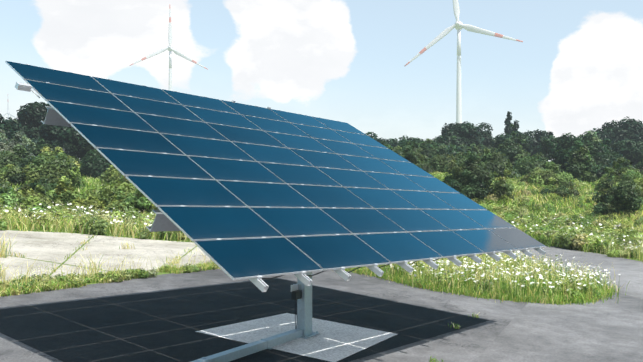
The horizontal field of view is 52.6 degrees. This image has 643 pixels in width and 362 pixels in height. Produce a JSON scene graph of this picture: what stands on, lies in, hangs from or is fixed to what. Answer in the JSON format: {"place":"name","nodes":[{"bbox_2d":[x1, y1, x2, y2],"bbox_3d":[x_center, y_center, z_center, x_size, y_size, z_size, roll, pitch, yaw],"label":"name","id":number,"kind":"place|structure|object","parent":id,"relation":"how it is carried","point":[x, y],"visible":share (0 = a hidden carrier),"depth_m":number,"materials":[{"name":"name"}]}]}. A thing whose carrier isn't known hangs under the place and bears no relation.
{"place":"outdoors","nodes":[
{"label":"outdoors","id":0,"kind":"place"},
{"bbox_2d":[2,99,17,119],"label":"wind turbine","id":1,"kind":"object","parent":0,"point":[8,113],"visible":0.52,"depth_m":1395.38,"materials":[{"name":"white metal"}]},
{"bbox_2d":[129,4,207,90],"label":"wind turbine","id":2,"kind":"object","parent":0,"point":[169,48],"visible":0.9,"depth_m":615.76,"materials":[{"name":"white metal"}]},
{"bbox_2d":[0,0,642,160],"label":"sky","id":3,"kind":"structure","parent":0,"point":[577,67],"materials":[{"name":"blue"}]},
{"bbox_2d":[0,168,642,361],"bbox_3d":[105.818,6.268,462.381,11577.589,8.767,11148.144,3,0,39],"label":"ground","id":4,"kind":"structure","parent":0,"point":[110,234],"depth_m":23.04,"materials":[{"name":"green plant"}]},
{"bbox_2d":[0,230,212,282],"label":"concrete slab","id":5,"kind":"structure","parent":4,"relation":"on","point":[57,247],"depth_m":18.64,"materials":[{"name":"beige concrete"}]},
{"bbox_2d":[3,254,106,270],"bbox_3d":[-8.349,1.916,17.014,8.767,0.001,0.070,3,0,28],"label":"slab joint","id":6,"kind":"object","parent":5,"relation":"on","point":[52,262],"visible":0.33,"depth_m":16.13,"materials":[{"name":"soil"}]},
{"bbox_2d":[48,235,94,275],"bbox_3d":[-6.910,2.004,18.243,0.050,0.001,10.785,3,0,-14],"label":"slab joint","id":7,"kind":"object","parent":5,"relation":"on","point":[71,255],"visible":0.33,"depth_m":17.58,"materials":[{"name":"plant"}]},
{"bbox_2d":[0,268,589,361],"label":"asphalt pad","id":8,"kind":"object","parent":4,"relation":"on","point":[472,343],"visible":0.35,"depth_m":12.66,"materials":[{"name":"grey asphalt"}]},
{"bbox_2d":[0,279,489,361],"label":"shadow","id":9,"kind":"object","parent":8,"relation":"on","point":[162,326],"visible":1,"depth_m":10.53},
{"bbox_2d":[195,313,396,361],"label":"foundation","id":10,"kind":"object","parent":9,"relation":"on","point":[333,342],"visible":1,"depth_m":9.85,"materials":[{"name":"concrete"}]},
{"bbox_2d":[5,61,545,361],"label":"solar tracker","id":11,"kind":"object","parent":10,"relation":"on","point":[232,189],"visible":1,"depth_m":8.44,"materials":[{"name":"glass"}]},
{"bbox_2d":[0,124,642,224],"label":"shrubs","id":12,"kind":"object","parent":4,"relation":"on","point":[40,167],"visible":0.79,"depth_m":49.50,"materials":[{"name":"green plant"}]},
{"bbox_2d":[0,171,642,300],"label":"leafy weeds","id":13,"kind":"object","parent":4,"relation":"on","point":[99,223],"visible":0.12,"depth_m":28.63,"materials":[{"name":"green plant"}]},
{"bbox_2d":[0,101,642,166],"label":"trees","id":14,"kind":"object","parent":4,"relation":"on","point":[456,138],"visible":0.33,"depth_m":94.28,"materials":[{"name":"green plant"}]},
{"bbox_2d":[1,202,642,288],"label":"white flowers","id":15,"kind":"object","parent":4,"relation":"on","point":[465,266],"visible":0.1,"depth_m":17.08,"materials":[{"name":"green plant"}]},
{"bbox_2d":[405,0,522,124],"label":"wind turbine","id":16,"kind":"object","parent":4,"relation":"on","point":[458,25],"visible":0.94,"depth_m":403.47,"materials":[{"name":"white metal"}]},
{"bbox_2d":[474,292,642,361],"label":"pavement","id":17,"kind":"structure","parent":4,"relation":"on","point":[609,330],"depth_m":11.08,"materials":[{"name":"grey concrete"}]},
{"bbox_2d":[496,246,642,298],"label":"road","id":18,"kind":"structure","parent":0,"point":[630,277],"depth_m":23.08,"materials":[{"name":"concrete"}]}
]}

